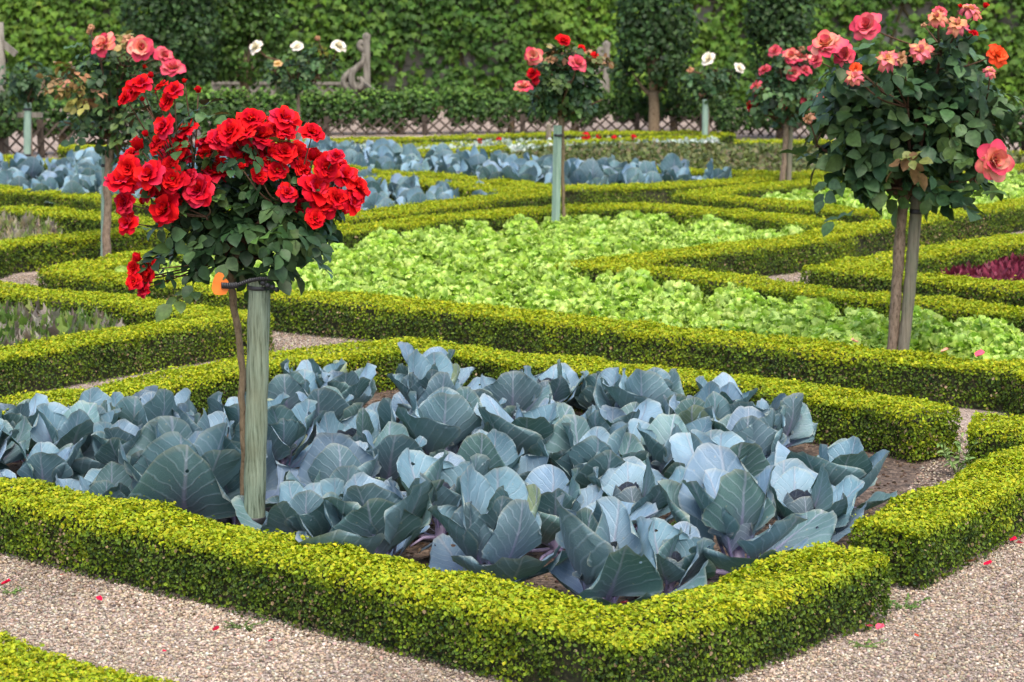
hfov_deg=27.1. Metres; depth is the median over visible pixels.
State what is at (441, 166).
red cabbage
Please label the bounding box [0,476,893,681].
box hedge
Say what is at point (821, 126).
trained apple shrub
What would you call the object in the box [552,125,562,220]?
wooden stake
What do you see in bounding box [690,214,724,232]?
lettuce
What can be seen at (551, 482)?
red cabbage
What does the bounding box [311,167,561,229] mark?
box hedge
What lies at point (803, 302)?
lettuce
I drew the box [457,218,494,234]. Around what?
lettuce
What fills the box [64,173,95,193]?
red cabbage
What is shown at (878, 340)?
lettuce
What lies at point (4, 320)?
leafy herb
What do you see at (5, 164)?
red cabbage
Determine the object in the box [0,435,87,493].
red cabbage
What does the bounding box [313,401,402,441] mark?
red cabbage
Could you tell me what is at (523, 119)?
lattice fence
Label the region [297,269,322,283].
lettuce
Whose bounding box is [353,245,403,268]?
lettuce
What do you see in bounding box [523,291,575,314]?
lettuce
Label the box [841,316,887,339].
lettuce
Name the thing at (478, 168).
red cabbage
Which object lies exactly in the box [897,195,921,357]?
wooden stake
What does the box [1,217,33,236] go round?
leafy herb
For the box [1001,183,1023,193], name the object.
lettuce
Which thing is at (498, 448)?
red cabbage
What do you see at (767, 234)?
lettuce
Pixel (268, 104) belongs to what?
trained apple shrub
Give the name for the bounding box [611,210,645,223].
lettuce
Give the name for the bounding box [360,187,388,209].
red cabbage
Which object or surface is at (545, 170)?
red cabbage
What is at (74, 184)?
red cabbage
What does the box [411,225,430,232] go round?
lettuce
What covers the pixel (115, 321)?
leafy herb
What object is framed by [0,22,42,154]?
wooden post
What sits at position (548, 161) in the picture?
red cabbage
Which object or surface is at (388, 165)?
red cabbage
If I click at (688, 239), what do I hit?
lettuce
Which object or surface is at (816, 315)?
lettuce
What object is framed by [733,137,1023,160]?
box hedge
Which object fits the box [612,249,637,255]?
lettuce
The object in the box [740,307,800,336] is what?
lettuce
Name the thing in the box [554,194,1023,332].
box hedge
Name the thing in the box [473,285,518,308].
lettuce
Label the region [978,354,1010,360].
lettuce
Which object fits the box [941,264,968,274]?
red leaf plant
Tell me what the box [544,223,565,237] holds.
lettuce
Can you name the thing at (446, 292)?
lettuce
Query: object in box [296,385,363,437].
red cabbage
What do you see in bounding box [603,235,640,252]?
lettuce
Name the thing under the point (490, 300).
lettuce
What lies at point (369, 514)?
red cabbage
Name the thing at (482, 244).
lettuce
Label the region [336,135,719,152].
silver foliage
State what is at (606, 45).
scroll post
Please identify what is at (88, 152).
red cabbage
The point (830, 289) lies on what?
lettuce
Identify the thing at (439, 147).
red cabbage
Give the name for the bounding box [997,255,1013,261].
red leaf plant
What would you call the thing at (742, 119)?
trained apple shrub
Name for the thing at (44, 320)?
leafy herb
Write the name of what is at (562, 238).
lettuce
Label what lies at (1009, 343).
lettuce
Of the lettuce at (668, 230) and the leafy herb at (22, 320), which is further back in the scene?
the lettuce at (668, 230)
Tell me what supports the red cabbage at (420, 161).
on the soil
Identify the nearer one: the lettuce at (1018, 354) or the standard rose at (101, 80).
the lettuce at (1018, 354)
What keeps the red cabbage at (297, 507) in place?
on the soil
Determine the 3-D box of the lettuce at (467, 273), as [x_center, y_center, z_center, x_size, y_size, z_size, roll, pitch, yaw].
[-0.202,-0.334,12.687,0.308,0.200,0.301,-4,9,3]
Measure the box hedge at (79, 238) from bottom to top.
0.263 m
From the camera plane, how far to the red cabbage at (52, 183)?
17.36 m
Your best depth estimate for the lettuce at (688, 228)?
15.43 m
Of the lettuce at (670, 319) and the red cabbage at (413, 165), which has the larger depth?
the red cabbage at (413, 165)
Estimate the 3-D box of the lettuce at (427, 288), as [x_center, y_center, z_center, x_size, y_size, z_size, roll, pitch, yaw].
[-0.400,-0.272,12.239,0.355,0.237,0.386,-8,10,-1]
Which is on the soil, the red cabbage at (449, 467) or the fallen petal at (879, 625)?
the red cabbage at (449, 467)
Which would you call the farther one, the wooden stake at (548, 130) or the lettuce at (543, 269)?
the wooden stake at (548, 130)
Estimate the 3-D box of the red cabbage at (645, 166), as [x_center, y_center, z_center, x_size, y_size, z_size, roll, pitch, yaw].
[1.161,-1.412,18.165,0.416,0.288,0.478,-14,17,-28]
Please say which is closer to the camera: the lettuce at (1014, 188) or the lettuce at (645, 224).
the lettuce at (645, 224)
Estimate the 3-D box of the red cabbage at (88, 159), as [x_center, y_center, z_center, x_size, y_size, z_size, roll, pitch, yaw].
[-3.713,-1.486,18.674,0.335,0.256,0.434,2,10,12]
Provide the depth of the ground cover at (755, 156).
20.38 m
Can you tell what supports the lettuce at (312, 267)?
on the soil
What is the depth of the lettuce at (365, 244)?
13.89 m
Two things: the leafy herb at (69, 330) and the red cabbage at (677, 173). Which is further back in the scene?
the red cabbage at (677, 173)
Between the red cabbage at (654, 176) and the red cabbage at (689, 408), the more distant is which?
the red cabbage at (654, 176)
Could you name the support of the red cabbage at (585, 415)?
on the soil
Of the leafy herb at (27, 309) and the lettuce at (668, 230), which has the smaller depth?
the leafy herb at (27, 309)
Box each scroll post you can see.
[341,32,370,104]
[583,40,610,113]
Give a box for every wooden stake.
[23,102,32,156]
[100,146,105,259]
[221,277,278,524]
[546,124,550,139]
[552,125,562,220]
[702,99,708,134]
[783,125,792,179]
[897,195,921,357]
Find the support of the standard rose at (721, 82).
on the ground at (966, 414)
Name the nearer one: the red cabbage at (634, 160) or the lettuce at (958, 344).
the lettuce at (958, 344)
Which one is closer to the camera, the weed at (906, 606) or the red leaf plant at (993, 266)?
the weed at (906, 606)
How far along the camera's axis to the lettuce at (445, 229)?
14.51 m
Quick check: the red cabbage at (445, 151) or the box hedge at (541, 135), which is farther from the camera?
the box hedge at (541, 135)
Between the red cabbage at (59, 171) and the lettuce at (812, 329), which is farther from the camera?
the red cabbage at (59, 171)
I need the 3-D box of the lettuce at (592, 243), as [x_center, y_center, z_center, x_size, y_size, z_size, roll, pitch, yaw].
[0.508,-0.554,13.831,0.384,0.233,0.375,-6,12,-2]
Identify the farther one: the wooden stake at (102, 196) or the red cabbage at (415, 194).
the red cabbage at (415, 194)
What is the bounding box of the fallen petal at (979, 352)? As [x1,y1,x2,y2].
[974,349,984,356]
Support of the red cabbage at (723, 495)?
on the soil
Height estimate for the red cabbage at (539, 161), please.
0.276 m
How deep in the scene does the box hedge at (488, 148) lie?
20.82 m
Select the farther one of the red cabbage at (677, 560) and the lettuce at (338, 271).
the lettuce at (338, 271)
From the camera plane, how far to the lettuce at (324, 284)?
12.48 m
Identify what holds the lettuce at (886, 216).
on the soil
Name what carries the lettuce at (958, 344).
on the soil
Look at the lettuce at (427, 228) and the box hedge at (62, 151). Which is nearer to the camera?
the lettuce at (427, 228)
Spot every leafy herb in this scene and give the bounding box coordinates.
[0,207,20,224]
[0,216,12,233]
[0,222,24,239]
[0,300,14,306]
[0,301,11,312]
[0,301,37,326]
[0,313,10,323]
[0,316,37,333]
[0,318,28,336]
[0,321,22,343]
[0,325,23,346]
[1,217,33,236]
[4,209,44,231]
[5,315,33,327]
[6,230,27,237]
[10,298,38,313]
[12,211,46,230]
[14,332,40,344]
[16,302,64,327]
[18,308,71,333]
[21,323,47,341]
[23,224,48,235]
[24,316,91,333]
[25,289,64,317]
[30,316,67,336]
[33,216,62,233]
[35,327,74,345]
[50,308,85,330]
[62,307,90,334]
[66,322,100,340]
[74,311,107,331]
[79,304,112,324]
[87,319,109,329]
[99,316,125,327]
[100,312,125,325]
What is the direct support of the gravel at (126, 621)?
on the ground at (966, 414)
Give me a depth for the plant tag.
6.94 m
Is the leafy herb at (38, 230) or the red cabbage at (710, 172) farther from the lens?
the red cabbage at (710, 172)
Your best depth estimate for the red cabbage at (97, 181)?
17.02 m
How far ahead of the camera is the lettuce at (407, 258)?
13.45 m
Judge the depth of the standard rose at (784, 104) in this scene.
17.65 m
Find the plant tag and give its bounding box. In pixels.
[212,272,228,294]
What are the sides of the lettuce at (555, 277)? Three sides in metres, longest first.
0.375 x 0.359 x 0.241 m
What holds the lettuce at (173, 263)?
on the soil
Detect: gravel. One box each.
[0,551,520,681]
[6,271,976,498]
[711,533,1023,681]
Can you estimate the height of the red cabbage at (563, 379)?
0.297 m
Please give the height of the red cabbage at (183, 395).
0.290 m
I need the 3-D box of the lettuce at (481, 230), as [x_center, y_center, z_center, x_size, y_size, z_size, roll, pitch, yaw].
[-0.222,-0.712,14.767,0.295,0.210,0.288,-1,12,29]
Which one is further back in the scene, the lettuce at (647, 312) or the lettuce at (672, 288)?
the lettuce at (672, 288)
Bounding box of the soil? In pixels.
[7,388,961,621]
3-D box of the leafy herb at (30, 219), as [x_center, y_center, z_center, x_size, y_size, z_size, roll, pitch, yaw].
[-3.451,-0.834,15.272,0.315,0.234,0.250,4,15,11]
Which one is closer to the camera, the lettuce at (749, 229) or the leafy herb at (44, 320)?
the leafy herb at (44, 320)
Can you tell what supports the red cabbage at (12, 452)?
on the soil
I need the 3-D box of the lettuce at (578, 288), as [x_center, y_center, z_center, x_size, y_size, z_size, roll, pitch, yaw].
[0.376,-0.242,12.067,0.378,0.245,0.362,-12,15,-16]
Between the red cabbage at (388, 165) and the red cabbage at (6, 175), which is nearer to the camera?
the red cabbage at (6, 175)
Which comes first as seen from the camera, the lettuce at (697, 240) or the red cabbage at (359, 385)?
the red cabbage at (359, 385)
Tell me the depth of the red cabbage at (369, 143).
20.16 m
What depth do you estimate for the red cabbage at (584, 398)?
9.14 m
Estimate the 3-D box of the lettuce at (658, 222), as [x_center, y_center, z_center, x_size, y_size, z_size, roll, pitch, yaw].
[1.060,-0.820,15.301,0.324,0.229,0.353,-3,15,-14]
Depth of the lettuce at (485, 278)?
12.37 m
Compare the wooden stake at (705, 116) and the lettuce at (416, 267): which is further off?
the wooden stake at (705, 116)
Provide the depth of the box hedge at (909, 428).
9.14 m
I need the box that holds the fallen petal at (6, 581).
[1,578,10,584]
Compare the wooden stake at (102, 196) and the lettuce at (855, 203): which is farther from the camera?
the lettuce at (855, 203)
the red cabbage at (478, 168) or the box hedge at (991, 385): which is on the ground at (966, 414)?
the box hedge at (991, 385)
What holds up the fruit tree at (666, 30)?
on the ground at (966, 414)
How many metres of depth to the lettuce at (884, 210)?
15.49 m
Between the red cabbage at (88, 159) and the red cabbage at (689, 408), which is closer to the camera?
the red cabbage at (689, 408)
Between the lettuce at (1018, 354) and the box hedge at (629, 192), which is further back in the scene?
the box hedge at (629, 192)
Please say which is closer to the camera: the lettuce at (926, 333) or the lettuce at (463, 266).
the lettuce at (926, 333)
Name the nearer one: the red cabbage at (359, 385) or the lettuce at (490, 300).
the red cabbage at (359, 385)
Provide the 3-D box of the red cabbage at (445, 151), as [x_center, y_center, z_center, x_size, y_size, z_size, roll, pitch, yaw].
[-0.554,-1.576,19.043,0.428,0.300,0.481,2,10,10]
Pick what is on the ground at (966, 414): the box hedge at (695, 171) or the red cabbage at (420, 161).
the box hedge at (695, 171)
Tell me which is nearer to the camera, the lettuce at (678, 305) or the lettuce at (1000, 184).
the lettuce at (678, 305)
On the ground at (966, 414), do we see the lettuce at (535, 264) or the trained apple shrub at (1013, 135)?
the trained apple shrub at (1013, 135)
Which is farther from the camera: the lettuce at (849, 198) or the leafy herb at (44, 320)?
the lettuce at (849, 198)
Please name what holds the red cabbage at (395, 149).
on the soil
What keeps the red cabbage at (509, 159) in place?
on the soil
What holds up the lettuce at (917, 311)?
on the soil
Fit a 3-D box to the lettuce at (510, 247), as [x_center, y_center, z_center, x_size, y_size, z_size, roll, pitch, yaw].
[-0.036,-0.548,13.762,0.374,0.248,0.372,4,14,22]
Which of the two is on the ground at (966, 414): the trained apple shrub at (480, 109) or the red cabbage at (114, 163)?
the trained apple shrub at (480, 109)
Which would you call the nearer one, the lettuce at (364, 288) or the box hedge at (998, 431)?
the box hedge at (998, 431)
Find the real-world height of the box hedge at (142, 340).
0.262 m
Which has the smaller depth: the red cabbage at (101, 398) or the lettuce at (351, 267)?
the red cabbage at (101, 398)
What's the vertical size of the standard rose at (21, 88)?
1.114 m
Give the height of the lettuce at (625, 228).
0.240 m
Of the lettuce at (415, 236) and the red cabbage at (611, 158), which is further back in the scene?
the red cabbage at (611, 158)
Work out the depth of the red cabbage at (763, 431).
8.04 m
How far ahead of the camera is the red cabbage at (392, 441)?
7.73 m
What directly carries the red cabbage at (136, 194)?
on the soil
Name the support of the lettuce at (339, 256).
on the soil
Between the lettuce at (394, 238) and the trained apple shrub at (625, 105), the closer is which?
the lettuce at (394, 238)
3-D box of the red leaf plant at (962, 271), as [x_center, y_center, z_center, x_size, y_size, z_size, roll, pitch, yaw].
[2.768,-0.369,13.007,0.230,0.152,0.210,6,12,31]
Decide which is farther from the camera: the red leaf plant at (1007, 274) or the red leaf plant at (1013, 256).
the red leaf plant at (1013, 256)
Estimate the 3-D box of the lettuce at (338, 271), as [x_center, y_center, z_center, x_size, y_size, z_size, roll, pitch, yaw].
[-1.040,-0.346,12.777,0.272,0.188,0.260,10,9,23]
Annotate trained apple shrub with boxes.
[0,95,21,137]
[12,92,105,146]
[104,85,227,132]
[185,86,302,126]
[286,85,382,131]
[365,83,470,133]
[445,84,548,132]
[525,87,638,131]
[622,90,740,131]
[712,96,805,138]
[805,110,874,134]
[925,101,1019,136]
[1001,104,1023,146]
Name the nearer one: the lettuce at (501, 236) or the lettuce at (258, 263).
the lettuce at (258, 263)
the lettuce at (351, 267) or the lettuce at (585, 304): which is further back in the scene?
the lettuce at (351, 267)
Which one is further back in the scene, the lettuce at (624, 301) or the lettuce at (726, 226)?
the lettuce at (726, 226)
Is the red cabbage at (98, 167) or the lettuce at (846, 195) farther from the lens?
the red cabbage at (98, 167)
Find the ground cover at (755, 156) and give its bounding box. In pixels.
[501,140,1023,175]
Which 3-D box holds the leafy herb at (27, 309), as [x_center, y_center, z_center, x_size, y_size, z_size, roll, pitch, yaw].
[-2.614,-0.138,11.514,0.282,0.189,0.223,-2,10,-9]
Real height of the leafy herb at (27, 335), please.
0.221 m
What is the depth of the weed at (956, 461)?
8.31 m
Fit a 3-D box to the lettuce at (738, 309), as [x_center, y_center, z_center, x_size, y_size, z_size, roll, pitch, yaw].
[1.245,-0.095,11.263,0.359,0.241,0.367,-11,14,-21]
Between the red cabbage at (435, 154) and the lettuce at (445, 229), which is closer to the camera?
the lettuce at (445, 229)
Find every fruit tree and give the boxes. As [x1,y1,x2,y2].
[116,0,223,89]
[200,0,292,105]
[606,0,702,131]
[741,0,823,138]
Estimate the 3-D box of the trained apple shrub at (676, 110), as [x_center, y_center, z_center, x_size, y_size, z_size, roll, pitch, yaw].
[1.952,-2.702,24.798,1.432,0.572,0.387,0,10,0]
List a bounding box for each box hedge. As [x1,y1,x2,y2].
[0,184,230,221]
[0,203,190,278]
[0,280,274,398]
[0,336,962,462]
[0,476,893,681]
[0,628,178,681]
[3,153,148,178]
[3,154,13,159]
[36,200,1023,416]
[57,143,148,157]
[275,128,735,145]
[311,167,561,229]
[312,163,831,204]
[360,143,510,156]
[397,133,723,147]
[420,152,816,178]
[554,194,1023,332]
[670,163,1023,223]
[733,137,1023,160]
[798,232,1023,310]
[846,437,1023,589]
[964,410,1023,467]
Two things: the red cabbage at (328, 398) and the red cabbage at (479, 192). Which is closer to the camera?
the red cabbage at (328, 398)
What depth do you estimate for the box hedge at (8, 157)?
19.79 m
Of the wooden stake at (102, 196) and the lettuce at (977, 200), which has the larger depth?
the lettuce at (977, 200)
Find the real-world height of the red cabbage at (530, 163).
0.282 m
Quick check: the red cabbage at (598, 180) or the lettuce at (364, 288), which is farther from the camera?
the red cabbage at (598, 180)
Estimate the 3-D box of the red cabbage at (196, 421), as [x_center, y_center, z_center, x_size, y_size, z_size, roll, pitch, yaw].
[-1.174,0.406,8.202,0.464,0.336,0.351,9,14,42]
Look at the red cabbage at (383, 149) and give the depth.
19.42 m
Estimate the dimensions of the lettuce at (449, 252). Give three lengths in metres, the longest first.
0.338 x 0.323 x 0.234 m
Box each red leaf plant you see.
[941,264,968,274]
[949,269,978,275]
[956,260,970,268]
[963,265,988,275]
[972,267,994,276]
[975,270,1005,279]
[982,261,1009,273]
[988,256,1014,267]
[994,267,1023,279]
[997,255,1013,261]
[998,260,1022,272]
[1005,271,1023,280]
[1009,252,1023,262]
[1013,260,1023,265]
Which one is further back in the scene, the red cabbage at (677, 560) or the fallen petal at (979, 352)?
the fallen petal at (979, 352)
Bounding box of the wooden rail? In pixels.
[211,81,363,108]
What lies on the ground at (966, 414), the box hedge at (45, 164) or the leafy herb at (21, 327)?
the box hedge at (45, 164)
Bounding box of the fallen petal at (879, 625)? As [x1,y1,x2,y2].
[875,623,884,628]
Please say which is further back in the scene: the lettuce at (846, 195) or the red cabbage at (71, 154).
the red cabbage at (71, 154)
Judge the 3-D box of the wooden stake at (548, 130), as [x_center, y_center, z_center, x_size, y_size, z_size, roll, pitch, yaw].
[0.397,-2.210,22.952,0.059,0.280,0.059,0,10,0]
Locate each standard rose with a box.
[0,54,57,155]
[36,24,186,258]
[103,71,370,534]
[249,36,346,139]
[513,34,613,216]
[680,52,744,134]
[745,44,830,185]
[778,2,1023,350]
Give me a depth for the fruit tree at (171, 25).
23.80 m
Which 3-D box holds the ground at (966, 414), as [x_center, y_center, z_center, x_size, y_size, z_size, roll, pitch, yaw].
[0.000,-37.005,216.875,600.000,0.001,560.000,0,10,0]
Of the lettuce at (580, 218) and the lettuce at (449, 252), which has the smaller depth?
the lettuce at (449, 252)
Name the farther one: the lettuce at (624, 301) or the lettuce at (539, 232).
the lettuce at (539, 232)
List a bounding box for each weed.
[1,585,23,593]
[223,617,265,630]
[847,638,887,648]
[888,593,930,609]
[936,432,981,475]
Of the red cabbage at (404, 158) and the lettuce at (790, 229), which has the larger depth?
the red cabbage at (404, 158)
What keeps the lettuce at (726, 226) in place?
on the soil
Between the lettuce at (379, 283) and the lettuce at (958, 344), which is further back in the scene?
the lettuce at (379, 283)
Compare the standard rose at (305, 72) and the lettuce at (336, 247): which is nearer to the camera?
the lettuce at (336, 247)
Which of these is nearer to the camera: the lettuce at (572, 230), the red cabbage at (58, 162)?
the lettuce at (572, 230)
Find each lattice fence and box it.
[0,114,201,157]
[265,113,1023,150]
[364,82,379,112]
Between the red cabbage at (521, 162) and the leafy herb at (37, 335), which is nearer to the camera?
the leafy herb at (37, 335)
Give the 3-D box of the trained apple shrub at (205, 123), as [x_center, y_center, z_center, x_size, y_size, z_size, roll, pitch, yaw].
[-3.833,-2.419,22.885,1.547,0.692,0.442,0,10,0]
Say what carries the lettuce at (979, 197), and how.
on the soil
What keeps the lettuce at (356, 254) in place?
on the soil
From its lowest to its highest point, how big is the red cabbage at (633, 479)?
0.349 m
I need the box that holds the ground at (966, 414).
[0,108,1023,681]
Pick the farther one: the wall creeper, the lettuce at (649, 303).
the wall creeper
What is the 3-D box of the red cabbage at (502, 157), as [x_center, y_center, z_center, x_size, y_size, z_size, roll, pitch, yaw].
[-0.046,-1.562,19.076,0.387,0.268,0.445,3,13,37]
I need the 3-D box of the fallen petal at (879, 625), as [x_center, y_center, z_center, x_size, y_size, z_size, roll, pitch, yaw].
[1.107,0.856,6.385,0.027,0.018,0.027,0,10,0]
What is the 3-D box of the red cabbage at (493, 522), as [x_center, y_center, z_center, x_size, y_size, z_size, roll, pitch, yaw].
[-0.080,0.629,6.691,0.586,0.445,0.471,6,12,29]
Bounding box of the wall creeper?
[0,0,1023,108]
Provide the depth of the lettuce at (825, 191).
17.20 m
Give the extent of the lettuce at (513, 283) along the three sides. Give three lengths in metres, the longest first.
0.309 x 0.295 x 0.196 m
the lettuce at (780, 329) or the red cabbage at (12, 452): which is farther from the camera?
the lettuce at (780, 329)
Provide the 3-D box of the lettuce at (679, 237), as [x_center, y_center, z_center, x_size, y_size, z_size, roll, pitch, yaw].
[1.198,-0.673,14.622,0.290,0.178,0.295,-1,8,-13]
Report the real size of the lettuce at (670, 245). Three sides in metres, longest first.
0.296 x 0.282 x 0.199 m
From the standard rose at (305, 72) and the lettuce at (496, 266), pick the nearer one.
the lettuce at (496, 266)
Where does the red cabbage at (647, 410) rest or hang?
on the soil
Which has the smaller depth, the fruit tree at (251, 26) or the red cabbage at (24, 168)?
the red cabbage at (24, 168)
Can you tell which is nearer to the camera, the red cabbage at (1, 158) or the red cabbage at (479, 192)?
the red cabbage at (479, 192)
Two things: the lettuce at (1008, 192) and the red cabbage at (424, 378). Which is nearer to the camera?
the red cabbage at (424, 378)
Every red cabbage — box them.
[0,153,3,167]
[0,161,8,170]
[0,169,28,184]
[0,393,48,462]
[0,400,122,458]
[0,407,31,477]
[0,418,17,462]
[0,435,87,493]
[2,165,28,179]
[7,170,30,187]
[9,152,43,181]
[22,179,63,192]
[30,177,61,189]
[35,154,45,178]
[36,171,66,187]
[44,166,70,179]
[44,174,88,203]
[45,157,74,170]
[46,149,76,170]
[51,159,68,171]
[55,461,131,508]
[60,163,101,186]
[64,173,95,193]
[66,163,96,176]
[67,162,89,173]
[67,387,123,414]
[71,419,147,477]
[72,157,99,168]
[74,147,101,167]
[94,170,101,192]
[99,184,119,197]
[110,389,193,425]
[113,146,129,165]
[114,188,154,203]
[119,416,240,523]
[144,385,197,414]
[177,403,234,439]
[200,427,305,524]
[207,391,289,433]
[231,481,342,540]
[232,398,325,468]
[265,432,406,505]
[267,369,329,409]
[280,358,346,380]
[295,472,444,564]
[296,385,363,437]
[299,136,332,149]
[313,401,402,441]
[315,363,376,405]
[317,142,329,150]
[332,141,360,152]
[334,140,355,148]
[344,148,366,166]
[355,421,435,490]
[357,166,376,176]
[360,139,395,152]
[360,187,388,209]
[363,138,401,159]
[364,176,393,202]
[365,144,394,164]
[367,152,401,166]
[370,161,400,172]
[370,196,394,210]
[375,448,490,553]
[377,386,489,455]
[387,349,460,417]
[388,173,419,197]
[393,182,419,196]
[393,187,408,204]
[395,154,431,168]
[395,341,481,389]
[396,187,435,208]
[397,143,428,160]
[401,160,434,176]
[406,158,437,177]
[424,143,457,158]
[426,179,451,187]
[427,463,567,592]
[428,151,451,168]
[428,181,458,196]
[431,148,460,171]
[435,154,459,172]
[436,189,458,199]
[436,429,551,480]
[447,158,467,174]
[456,144,479,156]
[457,388,515,450]
[459,148,500,175]
[461,150,469,159]
[469,189,497,196]
[471,165,481,175]
[472,393,574,455]
[475,160,518,185]
[480,370,560,419]
[489,149,508,158]
[497,153,517,162]
[500,156,513,167]
[501,158,527,167]
[502,164,543,183]
[513,393,595,428]
[517,160,543,177]
[518,359,588,406]
[523,151,552,165]
[524,464,657,560]
[537,163,550,182]
[537,414,650,488]
[541,156,552,165]
[544,172,570,185]
[546,492,716,623]
[548,161,573,188]
[568,158,576,162]
[569,158,619,184]
[571,367,621,410]
[586,170,608,189]
[587,398,662,452]
[587,453,685,531]
[591,154,616,162]
[593,367,686,414]
[596,158,627,171]
[602,164,632,183]
[619,167,649,183]
[619,413,713,475]
[630,160,666,178]
[632,158,657,172]
[644,171,663,186]
[648,517,714,596]
[657,153,688,181]
[657,442,836,582]
[663,381,732,423]
[664,429,775,478]
[670,160,697,181]
[692,158,731,179]
[696,372,770,411]
[703,405,789,458]
[748,393,817,447]
[769,458,872,557]
[774,436,897,510]
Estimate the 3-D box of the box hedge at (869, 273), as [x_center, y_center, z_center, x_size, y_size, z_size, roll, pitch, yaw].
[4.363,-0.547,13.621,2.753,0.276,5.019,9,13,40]
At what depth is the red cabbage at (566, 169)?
17.98 m
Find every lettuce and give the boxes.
[115,265,127,271]
[159,261,180,278]
[180,267,214,282]
[254,260,268,274]
[269,262,323,276]
[291,269,323,291]
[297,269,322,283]
[312,255,328,273]
[320,275,346,290]
[322,259,359,277]
[322,267,353,281]
[327,243,353,255]
[327,276,373,293]
[331,249,353,263]
[331,284,371,301]
[350,238,396,255]
[350,248,376,260]
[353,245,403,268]
[355,257,395,282]
[365,227,405,253]
[367,289,408,305]
[368,262,417,290]
[373,279,413,290]
[375,278,422,303]
[394,251,428,266]
[398,228,433,248]
[400,241,436,265]
[407,262,436,275]
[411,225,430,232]
[415,265,454,277]
[415,269,464,284]
[415,274,470,298]
[423,237,447,247]
[427,224,456,238]
[428,284,470,308]
[432,234,480,266]
[435,242,484,266]
[436,233,470,242]
[443,253,486,269]
[448,256,491,278]
[448,294,485,308]
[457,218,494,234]
[462,269,497,281]
[464,224,499,239]
[464,269,506,293]
[470,235,506,254]
[471,286,491,296]
[472,297,513,311]
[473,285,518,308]
[480,237,527,265]
[487,257,530,273]
[489,233,511,239]
[496,261,543,283]
[499,214,539,235]
[503,271,535,299]
[506,225,532,237]
[514,281,553,308]
[516,234,542,249]
[517,229,544,239]
[520,289,568,308]
[521,246,564,263]
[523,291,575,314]
[526,258,557,270]
[534,238,567,257]
[538,213,576,232]
[538,263,555,274]
[541,262,592,289]
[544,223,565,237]
[549,224,584,239]
[553,233,571,243]
[555,276,606,301]
[562,236,591,250]
[564,295,620,316]
[565,247,607,262]
[566,238,612,257]
[572,212,602,223]
[576,219,589,229]
[582,216,616,235]
[585,230,609,238]
[591,309,631,320]
[595,269,621,288]
[598,231,627,242]
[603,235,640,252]
[603,266,660,299]
[604,287,654,316]
[609,220,653,236]
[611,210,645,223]
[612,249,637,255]
[621,220,655,235]
[625,304,682,326]
[626,226,654,247]
[628,300,674,313]
[640,212,676,233]
[640,235,673,252]
[640,314,683,329]
[651,280,706,306]
[655,242,682,252]
[656,222,686,238]
[659,294,698,315]
[667,231,693,244]
[679,303,712,327]
[682,214,697,231]
[682,234,719,250]
[683,232,715,243]
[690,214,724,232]
[691,311,754,336]
[692,307,738,326]
[696,287,709,305]
[701,221,748,239]
[706,282,756,306]
[708,287,768,310]
[715,229,744,241]
[719,236,741,247]
[728,303,769,320]
[738,223,755,234]
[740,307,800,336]
[746,228,772,240]
[756,229,789,240]
[757,324,796,343]
[761,191,785,197]
[764,194,801,205]
[766,296,794,311]
[777,219,816,238]
[779,296,840,320]
[787,187,812,196]
[794,304,843,335]
[797,192,816,207]
[801,325,827,337]
[809,324,869,350]
[814,288,845,313]
[817,188,829,195]
[824,187,852,205]
[837,307,888,328]
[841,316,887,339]
[843,192,857,205]
[847,199,863,208]
[866,330,917,357]
[872,204,897,219]
[880,210,908,219]
[882,305,944,328]
[910,312,961,357]
[932,330,983,359]
[950,314,976,330]
[961,315,1020,343]
[962,345,1007,360]
[971,195,994,201]
[972,196,992,203]
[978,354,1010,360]
[983,187,1016,200]
[984,331,1023,354]
[988,179,1013,188]
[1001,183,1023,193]
[1005,168,1018,178]
[1007,346,1023,367]
[1009,174,1023,188]
[1014,192,1023,197]
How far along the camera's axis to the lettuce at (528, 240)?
14.20 m
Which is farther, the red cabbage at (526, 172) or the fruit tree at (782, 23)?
the fruit tree at (782, 23)
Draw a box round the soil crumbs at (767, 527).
[6,388,962,603]
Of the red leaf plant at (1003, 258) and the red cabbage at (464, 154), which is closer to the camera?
the red leaf plant at (1003, 258)
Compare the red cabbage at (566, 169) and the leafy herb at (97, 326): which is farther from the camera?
the red cabbage at (566, 169)
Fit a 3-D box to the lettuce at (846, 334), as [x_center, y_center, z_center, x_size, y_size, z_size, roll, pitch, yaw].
[1.611,0.035,10.560,0.386,0.240,0.393,2,2,43]
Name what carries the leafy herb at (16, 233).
on the soil
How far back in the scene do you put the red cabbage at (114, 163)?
19.40 m
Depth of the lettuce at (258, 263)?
12.84 m
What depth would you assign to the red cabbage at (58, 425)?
8.18 m
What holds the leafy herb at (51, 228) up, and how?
on the soil
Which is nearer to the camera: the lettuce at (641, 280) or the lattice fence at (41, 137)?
the lettuce at (641, 280)
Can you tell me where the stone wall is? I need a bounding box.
[5,0,1023,106]
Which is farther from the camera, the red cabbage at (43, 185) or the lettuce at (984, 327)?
the red cabbage at (43, 185)
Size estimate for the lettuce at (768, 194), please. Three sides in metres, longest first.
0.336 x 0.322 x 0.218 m
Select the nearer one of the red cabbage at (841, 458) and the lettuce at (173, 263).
the red cabbage at (841, 458)
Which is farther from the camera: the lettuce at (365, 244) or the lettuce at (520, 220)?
the lettuce at (520, 220)
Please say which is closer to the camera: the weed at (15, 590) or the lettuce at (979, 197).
the weed at (15, 590)

